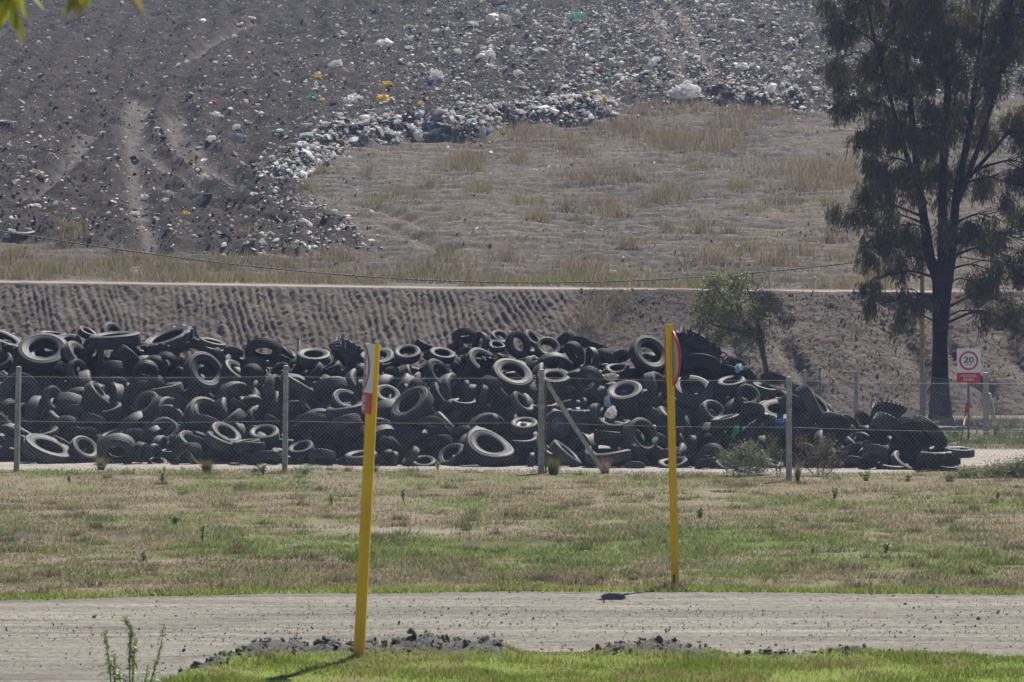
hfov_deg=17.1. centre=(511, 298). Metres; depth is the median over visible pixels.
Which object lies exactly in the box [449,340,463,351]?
car tyre
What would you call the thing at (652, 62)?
plastic bag
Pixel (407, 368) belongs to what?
truck tyre
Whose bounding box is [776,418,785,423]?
plastic bag
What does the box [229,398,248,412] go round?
truck tyre
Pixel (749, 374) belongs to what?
car tyre
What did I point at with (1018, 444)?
grass
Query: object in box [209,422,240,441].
car tyre
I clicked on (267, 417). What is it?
car tyre
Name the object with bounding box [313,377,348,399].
truck tyre
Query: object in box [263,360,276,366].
off road tyre
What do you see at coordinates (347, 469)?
grass tuft
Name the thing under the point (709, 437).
car tyre
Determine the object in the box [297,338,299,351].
metal post
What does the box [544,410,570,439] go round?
truck tyre
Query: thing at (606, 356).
truck tyre
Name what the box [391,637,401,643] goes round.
dirt clod
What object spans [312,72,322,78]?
plastic bag
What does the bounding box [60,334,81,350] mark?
truck tyre
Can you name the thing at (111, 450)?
car tyre
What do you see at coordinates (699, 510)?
weed
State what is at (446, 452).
car tyre
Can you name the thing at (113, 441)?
truck tyre
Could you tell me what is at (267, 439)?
car tyre
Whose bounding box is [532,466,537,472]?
plastic bag
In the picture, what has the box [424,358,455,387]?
truck tyre
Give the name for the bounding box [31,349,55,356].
car tyre
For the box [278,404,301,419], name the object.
truck tyre
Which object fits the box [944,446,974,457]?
truck tyre
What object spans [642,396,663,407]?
car tyre
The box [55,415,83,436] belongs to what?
truck tyre
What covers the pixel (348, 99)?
plastic bag
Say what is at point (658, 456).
car tyre
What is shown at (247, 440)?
truck tyre
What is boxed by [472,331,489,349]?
car tyre
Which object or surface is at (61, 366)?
car tyre
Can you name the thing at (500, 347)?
car tyre
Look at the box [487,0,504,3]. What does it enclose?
plastic bag
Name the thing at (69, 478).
weed
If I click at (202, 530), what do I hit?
weed
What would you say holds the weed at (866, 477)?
on the field
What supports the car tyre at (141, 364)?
on the heap interior
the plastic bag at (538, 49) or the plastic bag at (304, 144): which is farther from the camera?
the plastic bag at (538, 49)
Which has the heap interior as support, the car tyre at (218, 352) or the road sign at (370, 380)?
the car tyre at (218, 352)
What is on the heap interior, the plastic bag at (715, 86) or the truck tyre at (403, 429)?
the truck tyre at (403, 429)
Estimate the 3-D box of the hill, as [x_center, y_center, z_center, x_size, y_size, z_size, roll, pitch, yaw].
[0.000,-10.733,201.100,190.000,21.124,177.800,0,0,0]
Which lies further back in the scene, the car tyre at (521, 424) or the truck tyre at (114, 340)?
the truck tyre at (114, 340)
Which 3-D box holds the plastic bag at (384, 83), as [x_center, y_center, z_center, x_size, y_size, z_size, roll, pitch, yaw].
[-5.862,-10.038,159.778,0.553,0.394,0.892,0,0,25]
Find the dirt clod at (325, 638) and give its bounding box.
[322,635,329,642]
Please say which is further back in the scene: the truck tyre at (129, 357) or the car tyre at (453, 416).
the truck tyre at (129, 357)
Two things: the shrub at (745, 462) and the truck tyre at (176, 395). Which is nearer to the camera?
the shrub at (745, 462)
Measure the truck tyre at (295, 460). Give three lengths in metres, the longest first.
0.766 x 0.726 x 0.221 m
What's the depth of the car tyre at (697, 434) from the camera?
73.53 m
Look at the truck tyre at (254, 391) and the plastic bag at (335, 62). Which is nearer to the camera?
the truck tyre at (254, 391)
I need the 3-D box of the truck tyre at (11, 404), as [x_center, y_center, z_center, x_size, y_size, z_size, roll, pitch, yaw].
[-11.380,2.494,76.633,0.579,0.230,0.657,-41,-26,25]
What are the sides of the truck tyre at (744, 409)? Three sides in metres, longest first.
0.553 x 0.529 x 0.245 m
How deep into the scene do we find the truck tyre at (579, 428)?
73.94 m
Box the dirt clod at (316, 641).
[313,638,321,645]
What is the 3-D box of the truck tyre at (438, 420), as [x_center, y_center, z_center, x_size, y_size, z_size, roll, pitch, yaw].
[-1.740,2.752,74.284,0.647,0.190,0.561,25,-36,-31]
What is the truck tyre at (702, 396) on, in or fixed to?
on the heap interior
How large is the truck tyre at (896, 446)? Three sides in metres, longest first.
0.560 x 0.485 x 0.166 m
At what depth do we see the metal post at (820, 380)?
103.16 m
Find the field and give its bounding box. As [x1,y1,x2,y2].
[0,415,1023,600]
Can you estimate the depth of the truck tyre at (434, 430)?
74.19 m
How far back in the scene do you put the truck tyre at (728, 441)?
73.09 m
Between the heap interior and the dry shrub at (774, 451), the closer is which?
the dry shrub at (774, 451)
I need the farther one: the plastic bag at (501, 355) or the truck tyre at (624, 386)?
the plastic bag at (501, 355)
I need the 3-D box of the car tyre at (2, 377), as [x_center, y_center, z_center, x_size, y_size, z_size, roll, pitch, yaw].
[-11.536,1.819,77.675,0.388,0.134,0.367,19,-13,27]
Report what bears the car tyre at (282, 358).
on the heap interior
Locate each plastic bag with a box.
[4,229,14,237]
[16,155,26,160]
[27,203,40,207]
[28,169,44,178]
[107,465,115,471]
[130,211,139,215]
[138,193,148,200]
[164,190,174,195]
[206,135,215,141]
[209,111,222,116]
[232,124,240,129]
[297,141,307,147]
[299,132,313,137]
[301,133,308,138]
[308,93,317,99]
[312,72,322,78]
[327,59,342,65]
[342,93,363,103]
[369,117,376,122]
[375,38,392,45]
[377,93,390,101]
[381,81,392,85]
[393,119,401,124]
[401,108,419,123]
[407,123,415,129]
[409,126,421,132]
[413,128,422,140]
[428,127,440,134]
[429,69,443,80]
[448,109,455,117]
[453,48,460,53]
[468,21,478,26]
[475,50,495,59]
[481,354,496,368]
[484,104,494,111]
[485,13,511,26]
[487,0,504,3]
[494,352,516,359]
[513,70,523,77]
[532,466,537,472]
[533,47,546,50]
[564,11,586,21]
[581,110,589,115]
[602,373,618,381]
[603,107,611,113]
[604,395,610,406]
[604,405,616,421]
[619,390,628,394]
[647,56,660,67]
[663,82,704,99]
[664,0,671,5]
[707,24,716,29]
[710,83,728,88]
[732,62,748,69]
[732,425,738,438]
[735,364,743,372]
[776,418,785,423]
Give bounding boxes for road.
[0,591,1023,681]
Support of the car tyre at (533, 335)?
on the heap interior
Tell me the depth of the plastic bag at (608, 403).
74.25 m
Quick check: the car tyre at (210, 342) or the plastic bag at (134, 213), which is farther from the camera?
the plastic bag at (134, 213)
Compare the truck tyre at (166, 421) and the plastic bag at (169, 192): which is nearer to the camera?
the truck tyre at (166, 421)
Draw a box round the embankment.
[0,282,1023,415]
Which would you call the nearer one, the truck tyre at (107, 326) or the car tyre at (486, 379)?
the car tyre at (486, 379)
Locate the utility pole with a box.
[919,254,924,414]
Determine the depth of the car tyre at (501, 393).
75.04 m
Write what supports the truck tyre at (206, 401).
on the heap interior
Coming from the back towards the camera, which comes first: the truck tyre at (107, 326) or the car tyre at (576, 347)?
the truck tyre at (107, 326)
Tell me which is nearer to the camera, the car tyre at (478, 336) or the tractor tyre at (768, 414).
the tractor tyre at (768, 414)
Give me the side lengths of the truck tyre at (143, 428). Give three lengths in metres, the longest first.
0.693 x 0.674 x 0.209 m
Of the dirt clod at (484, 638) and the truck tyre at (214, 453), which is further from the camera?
the truck tyre at (214, 453)
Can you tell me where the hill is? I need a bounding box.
[0,0,1023,291]
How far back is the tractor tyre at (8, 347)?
79.02 m
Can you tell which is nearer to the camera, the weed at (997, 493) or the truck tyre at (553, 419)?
the weed at (997, 493)
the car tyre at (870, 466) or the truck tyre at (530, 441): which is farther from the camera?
the truck tyre at (530, 441)
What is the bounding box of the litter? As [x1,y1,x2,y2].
[0,0,1023,280]
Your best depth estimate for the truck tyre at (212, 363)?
76.53 m
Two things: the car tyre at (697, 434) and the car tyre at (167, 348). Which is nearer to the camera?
the car tyre at (697, 434)
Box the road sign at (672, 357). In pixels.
[664,324,680,584]
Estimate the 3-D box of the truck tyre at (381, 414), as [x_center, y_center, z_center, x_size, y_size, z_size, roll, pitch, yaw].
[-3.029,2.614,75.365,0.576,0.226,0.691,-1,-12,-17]
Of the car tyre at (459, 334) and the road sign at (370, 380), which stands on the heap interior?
the car tyre at (459, 334)
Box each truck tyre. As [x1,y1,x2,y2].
[0,372,41,418]
[0,399,14,411]
[2,438,21,447]
[14,417,36,432]
[17,333,66,372]
[21,433,72,463]
[24,371,50,392]
[35,425,59,436]
[40,331,66,335]
[53,435,69,445]
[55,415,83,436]
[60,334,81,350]
[62,341,88,366]
[68,387,83,394]
[69,435,97,462]
[80,413,106,430]
[89,331,141,349]
[93,348,103,367]
[95,360,130,379]
[98,435,134,463]
[100,322,122,335]
[105,376,129,387]
[110,344,141,369]
[128,380,153,393]
[132,418,150,441]
[132,441,147,462]
[133,391,159,415]
[143,382,183,396]
[149,417,179,439]
[170,393,184,398]
[173,442,202,463]
[183,351,223,392]
[183,396,215,430]
[188,414,220,430]
[204,440,233,458]
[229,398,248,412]
[232,438,260,448]
[235,442,265,454]
[242,386,261,407]
[243,363,264,386]
[245,337,284,362]
[258,400,272,414]
[264,374,282,401]
[266,362,289,379]
[271,448,302,464]
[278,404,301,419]
[282,373,314,396]
[288,387,301,399]
[294,412,330,427]
[296,348,330,366]
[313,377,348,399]
[326,401,364,420]
[326,413,362,437]
[333,425,364,447]
[344,450,376,465]
[360,348,393,363]
[376,449,392,465]
[377,384,399,400]
[377,412,387,416]
[379,357,401,370]
[384,366,400,379]
[389,435,402,455]
[390,386,433,425]
[392,425,415,435]
[399,364,414,378]
[410,377,435,406]
[418,416,445,434]
[423,350,442,360]
[423,435,453,449]
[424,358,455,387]
[427,426,452,435]
[436,399,451,411]
[452,425,469,437]
[459,354,472,376]
[464,428,513,466]
[465,404,494,419]
[466,347,494,377]
[491,358,532,391]
[505,330,530,357]
[509,436,537,447]
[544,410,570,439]
[549,440,581,466]
[557,386,580,397]
[569,424,582,445]
[584,445,631,465]
[585,347,599,367]
[594,431,620,443]
[597,348,617,370]
[600,439,622,447]
[602,382,615,387]
[607,380,642,406]
[613,349,629,362]
[620,394,651,410]
[622,418,657,454]
[629,335,664,372]
[644,371,666,397]
[675,375,712,405]
[679,342,690,371]
[684,353,720,378]
[697,443,724,459]
[699,367,718,386]
[717,375,745,391]
[718,365,743,377]
[723,439,749,454]
[740,402,764,421]
[758,458,782,467]
[766,372,785,384]
[792,384,799,394]
[794,383,830,423]
[806,445,832,459]
[817,412,852,433]
[840,442,862,453]
[862,444,887,461]
[863,440,878,445]
[886,443,904,449]
[890,450,919,469]
[916,415,947,450]
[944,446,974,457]
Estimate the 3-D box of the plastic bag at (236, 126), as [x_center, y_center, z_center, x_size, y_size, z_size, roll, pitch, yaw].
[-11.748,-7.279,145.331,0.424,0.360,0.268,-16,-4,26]
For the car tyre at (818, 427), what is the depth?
73.27 m
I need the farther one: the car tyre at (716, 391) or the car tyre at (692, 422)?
the car tyre at (716, 391)
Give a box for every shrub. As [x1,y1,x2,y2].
[675,248,697,263]
[712,434,774,475]
[758,431,784,476]
[792,429,852,475]
[883,371,917,411]
[945,425,966,439]
[947,431,1023,443]
[950,452,1023,478]
[981,413,1023,438]
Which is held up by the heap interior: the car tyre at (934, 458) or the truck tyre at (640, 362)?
the truck tyre at (640, 362)
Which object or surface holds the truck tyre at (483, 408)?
on the heap interior
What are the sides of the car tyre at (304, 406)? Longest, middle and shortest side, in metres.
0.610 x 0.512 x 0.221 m
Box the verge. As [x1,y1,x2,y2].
[173,632,1023,681]
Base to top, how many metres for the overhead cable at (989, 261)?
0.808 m
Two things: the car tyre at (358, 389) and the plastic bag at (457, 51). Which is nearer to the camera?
the car tyre at (358, 389)
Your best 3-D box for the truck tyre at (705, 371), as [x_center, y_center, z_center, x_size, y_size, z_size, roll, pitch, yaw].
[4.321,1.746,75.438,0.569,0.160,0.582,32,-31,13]
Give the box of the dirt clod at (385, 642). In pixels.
[381,639,387,646]
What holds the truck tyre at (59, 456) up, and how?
on the path
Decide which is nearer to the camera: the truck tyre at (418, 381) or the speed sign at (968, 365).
the truck tyre at (418, 381)
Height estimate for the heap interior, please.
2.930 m
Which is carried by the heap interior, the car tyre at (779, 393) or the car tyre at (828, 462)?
the car tyre at (779, 393)
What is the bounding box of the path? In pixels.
[0,449,1023,474]
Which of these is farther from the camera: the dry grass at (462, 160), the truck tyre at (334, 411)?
the dry grass at (462, 160)
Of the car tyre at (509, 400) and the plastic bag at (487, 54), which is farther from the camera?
the plastic bag at (487, 54)
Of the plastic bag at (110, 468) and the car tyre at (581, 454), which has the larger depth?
the car tyre at (581, 454)
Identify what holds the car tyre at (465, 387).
on the heap interior
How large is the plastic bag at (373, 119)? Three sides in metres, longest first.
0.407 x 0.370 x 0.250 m
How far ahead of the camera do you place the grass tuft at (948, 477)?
67.33 m
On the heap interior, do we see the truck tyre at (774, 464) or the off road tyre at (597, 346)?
the off road tyre at (597, 346)
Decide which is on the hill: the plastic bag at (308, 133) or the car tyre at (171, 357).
the plastic bag at (308, 133)
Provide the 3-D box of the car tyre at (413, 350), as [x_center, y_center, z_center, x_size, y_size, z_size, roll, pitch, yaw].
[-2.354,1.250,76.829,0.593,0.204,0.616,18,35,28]
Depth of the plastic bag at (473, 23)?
183.53 m
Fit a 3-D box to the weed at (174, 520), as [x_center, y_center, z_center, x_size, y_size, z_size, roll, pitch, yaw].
[-5.358,3.532,54.387,0.229,0.180,0.149,0,0,33]
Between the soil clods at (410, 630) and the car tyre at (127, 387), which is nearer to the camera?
the soil clods at (410, 630)
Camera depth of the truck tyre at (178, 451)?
74.04 m
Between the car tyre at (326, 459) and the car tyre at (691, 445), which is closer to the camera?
the car tyre at (691, 445)
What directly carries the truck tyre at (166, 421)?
on the heap interior
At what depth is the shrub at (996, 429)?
87.40 m
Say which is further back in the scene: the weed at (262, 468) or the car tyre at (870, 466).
the car tyre at (870, 466)
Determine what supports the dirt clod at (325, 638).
on the verge
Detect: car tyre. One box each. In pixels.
[0,339,15,358]
[0,352,12,370]
[0,373,6,380]
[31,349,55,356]
[41,385,65,412]
[51,361,68,380]
[63,426,84,436]
[65,404,84,416]
[67,359,86,382]
[77,326,96,339]
[77,347,94,358]
[82,337,89,347]
[84,381,109,407]
[84,426,99,434]
[96,438,120,452]
[97,402,122,417]
[101,428,124,436]
[124,428,145,441]
[125,382,129,396]
[134,360,158,379]
[140,375,163,387]
[142,355,168,374]
[145,443,161,459]
[147,457,166,463]
[156,351,178,372]
[157,342,178,356]
[161,447,174,458]
[168,436,176,444]
[169,358,184,364]
[175,430,202,453]
[184,434,204,451]
[185,449,201,463]
[191,338,198,349]
[198,345,223,358]
[199,337,225,348]
[203,431,233,453]
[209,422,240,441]
[212,347,224,363]
[219,384,241,398]
[223,346,243,356]
[225,354,245,367]
[245,356,266,368]
[247,408,262,424]
[249,424,279,445]
[251,450,281,464]
[263,414,282,429]
[271,345,291,357]
[277,354,290,363]
[282,347,295,359]
[288,358,306,370]
[288,440,314,457]
[291,427,309,438]
[299,395,322,412]
[304,362,323,382]
[306,429,320,447]
[309,448,335,464]
[322,360,342,374]
[331,389,360,407]
[355,363,363,377]
[355,379,362,397]
[379,419,400,427]
[379,435,398,450]
[389,451,398,465]
[394,344,420,363]
[402,384,407,392]
[402,446,419,465]
[411,455,435,465]
[414,339,432,351]
[429,347,454,363]
[438,443,466,465]
[448,408,464,425]
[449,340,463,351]
[450,360,459,372]
[451,327,475,343]
[452,397,477,410]
[455,347,470,354]
[463,380,469,395]
[466,384,477,401]
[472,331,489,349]
[478,384,489,403]
[480,375,503,390]
[488,340,505,352]
[490,330,507,343]
[491,413,498,433]
[494,449,518,464]
[495,382,512,402]
[504,390,512,405]
[510,391,533,414]
[511,417,537,434]
[514,447,526,459]
[524,330,539,347]
[527,452,534,466]
[533,400,557,413]
[535,337,559,356]
[546,364,568,378]
[555,362,564,368]
[557,331,573,347]
[564,341,584,365]
[570,336,590,347]
[577,366,602,388]
[578,448,585,459]
[579,397,587,407]
[589,403,600,425]
[599,417,629,431]
[605,363,629,377]
[611,461,627,465]
[624,461,644,467]
[628,443,642,459]
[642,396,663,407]
[648,406,658,416]
[653,447,680,465]
[658,432,667,447]
[658,456,688,467]
[663,427,685,437]
[675,403,696,419]
[675,407,695,427]
[681,449,697,466]
[686,435,696,454]
[693,432,703,437]
[695,458,715,468]
[699,400,724,421]
[702,433,714,442]
[708,410,717,416]
[713,388,729,396]
[714,459,730,468]
[721,361,732,365]
[723,355,735,361]
[724,395,740,413]
[731,357,746,366]
[735,384,759,406]
[742,365,757,383]
[760,372,782,383]
[768,390,785,405]
[778,449,799,466]
[779,394,806,415]
[792,440,813,452]
[809,425,822,431]
[817,457,840,467]
[825,431,835,437]
[829,448,849,467]
[844,456,864,465]
[849,424,858,434]
[856,433,871,440]
[858,463,876,469]
[877,459,908,469]
[917,453,941,468]
[939,465,957,471]
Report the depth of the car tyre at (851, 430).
73.25 m
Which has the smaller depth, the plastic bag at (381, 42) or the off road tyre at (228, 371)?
the off road tyre at (228, 371)
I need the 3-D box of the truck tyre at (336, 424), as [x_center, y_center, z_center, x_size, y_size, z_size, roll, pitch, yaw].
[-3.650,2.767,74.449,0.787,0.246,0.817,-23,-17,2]
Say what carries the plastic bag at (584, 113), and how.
on the hill
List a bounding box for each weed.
[66,473,72,481]
[98,616,166,681]
[137,548,148,559]
[153,466,171,481]
[169,515,181,524]
[197,518,206,540]
[255,463,266,474]
[293,465,316,473]
[326,492,334,503]
[400,485,407,499]
[435,460,440,470]
[695,505,704,516]
[831,487,837,498]
[858,471,871,480]
[881,540,891,552]
[904,471,911,480]
[993,490,1002,497]
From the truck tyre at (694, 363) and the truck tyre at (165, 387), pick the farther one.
the truck tyre at (165, 387)
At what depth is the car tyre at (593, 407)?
73.98 m
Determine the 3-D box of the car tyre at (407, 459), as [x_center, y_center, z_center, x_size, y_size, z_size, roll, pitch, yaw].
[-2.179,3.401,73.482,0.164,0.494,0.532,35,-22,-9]
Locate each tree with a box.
[0,0,145,44]
[811,0,1023,420]
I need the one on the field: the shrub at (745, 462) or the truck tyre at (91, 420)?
the shrub at (745, 462)
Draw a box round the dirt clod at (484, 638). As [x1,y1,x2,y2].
[479,635,489,640]
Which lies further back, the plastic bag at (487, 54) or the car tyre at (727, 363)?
the plastic bag at (487, 54)
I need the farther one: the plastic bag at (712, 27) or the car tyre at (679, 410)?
the plastic bag at (712, 27)
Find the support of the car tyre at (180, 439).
on the heap interior
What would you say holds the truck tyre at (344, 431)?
on the heap interior
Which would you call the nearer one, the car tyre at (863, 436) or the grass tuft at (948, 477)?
the grass tuft at (948, 477)
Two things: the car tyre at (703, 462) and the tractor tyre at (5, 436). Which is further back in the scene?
the tractor tyre at (5, 436)
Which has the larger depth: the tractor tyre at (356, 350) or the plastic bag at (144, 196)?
the plastic bag at (144, 196)
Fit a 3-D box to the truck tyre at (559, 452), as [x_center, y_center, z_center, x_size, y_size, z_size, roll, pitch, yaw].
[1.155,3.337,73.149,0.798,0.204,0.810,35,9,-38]
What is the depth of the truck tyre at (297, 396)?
76.10 m
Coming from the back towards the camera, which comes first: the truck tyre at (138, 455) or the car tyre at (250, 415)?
the car tyre at (250, 415)
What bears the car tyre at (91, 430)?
on the heap interior
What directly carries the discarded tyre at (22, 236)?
on the hill
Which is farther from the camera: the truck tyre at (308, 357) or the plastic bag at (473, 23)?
the plastic bag at (473, 23)
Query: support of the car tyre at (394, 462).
on the field
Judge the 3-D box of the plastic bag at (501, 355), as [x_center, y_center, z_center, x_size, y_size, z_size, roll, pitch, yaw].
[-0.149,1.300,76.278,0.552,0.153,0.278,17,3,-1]
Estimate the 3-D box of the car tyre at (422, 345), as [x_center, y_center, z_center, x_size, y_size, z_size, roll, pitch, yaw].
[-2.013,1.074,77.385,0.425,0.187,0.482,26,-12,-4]
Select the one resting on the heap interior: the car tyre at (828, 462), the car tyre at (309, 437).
the car tyre at (309, 437)
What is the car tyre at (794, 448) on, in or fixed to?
on the heap interior
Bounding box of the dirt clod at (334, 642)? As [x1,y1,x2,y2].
[330,640,341,645]
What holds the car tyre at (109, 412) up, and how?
on the heap interior
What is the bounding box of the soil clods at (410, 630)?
[186,627,890,667]
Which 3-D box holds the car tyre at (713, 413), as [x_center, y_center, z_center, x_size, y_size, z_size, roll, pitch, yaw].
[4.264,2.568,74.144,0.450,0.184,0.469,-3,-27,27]
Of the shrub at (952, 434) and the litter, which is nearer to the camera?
the shrub at (952, 434)
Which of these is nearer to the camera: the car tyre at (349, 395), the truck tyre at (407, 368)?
the car tyre at (349, 395)
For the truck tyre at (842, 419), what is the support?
on the heap interior
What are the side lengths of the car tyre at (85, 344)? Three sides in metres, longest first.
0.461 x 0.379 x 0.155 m
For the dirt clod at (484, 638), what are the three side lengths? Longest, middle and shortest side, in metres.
0.112 x 0.106 x 0.083 m
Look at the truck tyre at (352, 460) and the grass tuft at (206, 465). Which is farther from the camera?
the truck tyre at (352, 460)
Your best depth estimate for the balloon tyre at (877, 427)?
72.41 m
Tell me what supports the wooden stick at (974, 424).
on the field
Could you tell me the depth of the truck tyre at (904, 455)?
71.85 m
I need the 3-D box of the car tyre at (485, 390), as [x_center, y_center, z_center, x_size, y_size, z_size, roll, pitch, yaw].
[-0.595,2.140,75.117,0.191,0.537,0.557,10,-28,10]
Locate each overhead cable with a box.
[0,230,916,282]
[935,254,1023,266]
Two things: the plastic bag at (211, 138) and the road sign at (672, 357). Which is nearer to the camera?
the road sign at (672, 357)
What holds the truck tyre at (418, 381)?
on the heap interior
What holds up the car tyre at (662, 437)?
on the heap interior
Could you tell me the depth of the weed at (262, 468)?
70.02 m
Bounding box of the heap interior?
[0,347,923,467]
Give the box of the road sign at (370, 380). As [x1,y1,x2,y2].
[353,343,379,655]
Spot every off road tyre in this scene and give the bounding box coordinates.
[221,358,245,382]
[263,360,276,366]
[429,381,445,406]
[537,368,570,392]
[585,382,601,402]
[589,341,606,349]
[635,456,650,465]
[710,413,741,430]
[752,382,776,396]
[835,412,858,438]
[854,410,872,425]
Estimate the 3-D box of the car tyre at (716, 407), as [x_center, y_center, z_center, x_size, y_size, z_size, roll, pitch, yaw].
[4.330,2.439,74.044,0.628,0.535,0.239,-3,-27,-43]
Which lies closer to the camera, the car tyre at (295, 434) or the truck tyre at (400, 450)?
the truck tyre at (400, 450)
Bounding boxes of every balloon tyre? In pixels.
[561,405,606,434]
[868,411,905,442]
[870,400,906,418]
[898,411,932,447]
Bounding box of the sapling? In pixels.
[684,265,780,384]
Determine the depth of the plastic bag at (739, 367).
74.98 m
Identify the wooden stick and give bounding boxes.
[960,410,965,444]
[969,414,978,440]
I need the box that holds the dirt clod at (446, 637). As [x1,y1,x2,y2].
[442,634,448,641]
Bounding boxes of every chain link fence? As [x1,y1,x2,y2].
[0,365,1023,482]
[755,370,1023,438]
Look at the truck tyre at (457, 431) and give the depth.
74.33 m
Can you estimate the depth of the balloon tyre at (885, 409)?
73.26 m
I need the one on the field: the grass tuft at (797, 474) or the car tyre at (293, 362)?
the grass tuft at (797, 474)
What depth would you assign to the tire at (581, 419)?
74.10 m
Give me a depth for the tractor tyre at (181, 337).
78.14 m
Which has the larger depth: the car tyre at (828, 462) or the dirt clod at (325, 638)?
the car tyre at (828, 462)
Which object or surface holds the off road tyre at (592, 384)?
on the heap interior
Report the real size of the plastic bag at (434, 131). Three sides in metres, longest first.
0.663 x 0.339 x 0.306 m
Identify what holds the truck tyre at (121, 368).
on the heap interior
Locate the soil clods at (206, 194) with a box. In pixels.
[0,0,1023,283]
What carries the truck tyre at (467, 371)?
on the heap interior
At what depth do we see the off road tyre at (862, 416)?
73.53 m
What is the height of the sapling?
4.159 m
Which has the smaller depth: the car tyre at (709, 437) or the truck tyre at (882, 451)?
the truck tyre at (882, 451)
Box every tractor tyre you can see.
[0,329,21,359]
[0,411,11,443]
[140,324,198,359]
[329,339,357,371]
[331,336,364,364]
[676,326,722,358]
[754,397,816,424]
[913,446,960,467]
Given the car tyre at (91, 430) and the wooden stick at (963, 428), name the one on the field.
the wooden stick at (963, 428)
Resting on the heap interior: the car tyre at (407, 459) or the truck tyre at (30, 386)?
the truck tyre at (30, 386)
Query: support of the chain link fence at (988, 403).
on the ground
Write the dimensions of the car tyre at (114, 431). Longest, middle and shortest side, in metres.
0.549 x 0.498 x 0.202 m
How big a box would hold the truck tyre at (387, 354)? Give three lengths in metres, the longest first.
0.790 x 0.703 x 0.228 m
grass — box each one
[0,79,1023,289]
[565,268,637,346]
[928,414,1023,448]
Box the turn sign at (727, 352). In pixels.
[719,348,732,362]
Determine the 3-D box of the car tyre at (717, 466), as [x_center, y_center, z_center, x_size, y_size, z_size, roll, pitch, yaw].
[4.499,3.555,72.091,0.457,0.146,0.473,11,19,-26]
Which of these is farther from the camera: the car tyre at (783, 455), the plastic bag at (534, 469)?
the car tyre at (783, 455)
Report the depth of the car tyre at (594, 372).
75.17 m
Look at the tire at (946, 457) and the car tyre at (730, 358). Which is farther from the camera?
the car tyre at (730, 358)
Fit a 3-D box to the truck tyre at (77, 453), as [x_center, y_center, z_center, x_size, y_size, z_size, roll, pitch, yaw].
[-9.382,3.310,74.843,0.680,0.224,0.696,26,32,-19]
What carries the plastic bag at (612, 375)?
on the truck tyre at (609, 384)
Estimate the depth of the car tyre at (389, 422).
74.69 m
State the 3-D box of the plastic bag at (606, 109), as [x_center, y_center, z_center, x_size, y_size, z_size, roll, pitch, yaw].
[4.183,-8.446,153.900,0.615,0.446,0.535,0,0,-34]
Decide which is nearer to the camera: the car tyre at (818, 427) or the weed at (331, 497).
the weed at (331, 497)
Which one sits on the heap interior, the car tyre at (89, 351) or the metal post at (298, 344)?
the car tyre at (89, 351)
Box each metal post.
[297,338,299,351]
[818,367,821,397]
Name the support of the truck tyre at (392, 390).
on the heap interior
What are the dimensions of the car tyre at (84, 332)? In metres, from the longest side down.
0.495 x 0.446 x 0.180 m
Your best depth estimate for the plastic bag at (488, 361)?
75.93 m
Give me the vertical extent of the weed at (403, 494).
0.317 m
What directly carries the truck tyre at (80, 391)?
on the heap interior
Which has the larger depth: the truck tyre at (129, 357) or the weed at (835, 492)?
the truck tyre at (129, 357)
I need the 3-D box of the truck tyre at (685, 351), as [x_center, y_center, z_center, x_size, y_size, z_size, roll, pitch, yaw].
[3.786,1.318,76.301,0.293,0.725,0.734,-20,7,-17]
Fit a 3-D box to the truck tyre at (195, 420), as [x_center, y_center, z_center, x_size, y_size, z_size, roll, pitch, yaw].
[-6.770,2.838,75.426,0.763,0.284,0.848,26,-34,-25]
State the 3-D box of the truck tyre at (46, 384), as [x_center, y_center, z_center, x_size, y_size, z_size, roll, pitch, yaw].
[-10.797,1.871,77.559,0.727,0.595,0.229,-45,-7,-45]
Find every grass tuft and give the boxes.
[89,455,111,469]
[194,458,219,471]
[341,465,356,471]
[543,456,564,474]
[593,456,613,473]
[593,572,609,578]
[621,574,643,579]
[793,464,801,481]
[942,470,956,480]
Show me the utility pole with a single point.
(922, 348)
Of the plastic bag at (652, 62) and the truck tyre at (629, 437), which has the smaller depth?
the truck tyre at (629, 437)
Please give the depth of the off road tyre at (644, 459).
72.99 m
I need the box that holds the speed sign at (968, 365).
[957,348,980,440]
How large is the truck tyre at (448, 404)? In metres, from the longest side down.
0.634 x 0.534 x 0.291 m
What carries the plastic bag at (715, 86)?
on the hill
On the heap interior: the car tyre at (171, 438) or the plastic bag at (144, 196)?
the car tyre at (171, 438)
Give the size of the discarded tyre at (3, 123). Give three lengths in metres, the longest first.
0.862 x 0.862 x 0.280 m
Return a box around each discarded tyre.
[0,120,16,126]
[7,227,34,238]
[129,156,138,164]
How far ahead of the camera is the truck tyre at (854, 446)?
72.64 m
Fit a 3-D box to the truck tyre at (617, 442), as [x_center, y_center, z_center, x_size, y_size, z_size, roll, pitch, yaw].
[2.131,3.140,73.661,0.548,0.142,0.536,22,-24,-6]
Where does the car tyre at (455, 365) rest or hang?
on the heap interior
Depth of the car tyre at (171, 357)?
77.53 m
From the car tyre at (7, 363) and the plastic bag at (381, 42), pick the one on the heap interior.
the car tyre at (7, 363)
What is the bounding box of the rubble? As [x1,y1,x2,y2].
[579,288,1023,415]
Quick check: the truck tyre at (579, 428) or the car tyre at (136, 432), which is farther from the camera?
the car tyre at (136, 432)
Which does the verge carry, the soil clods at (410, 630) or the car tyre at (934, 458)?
the soil clods at (410, 630)

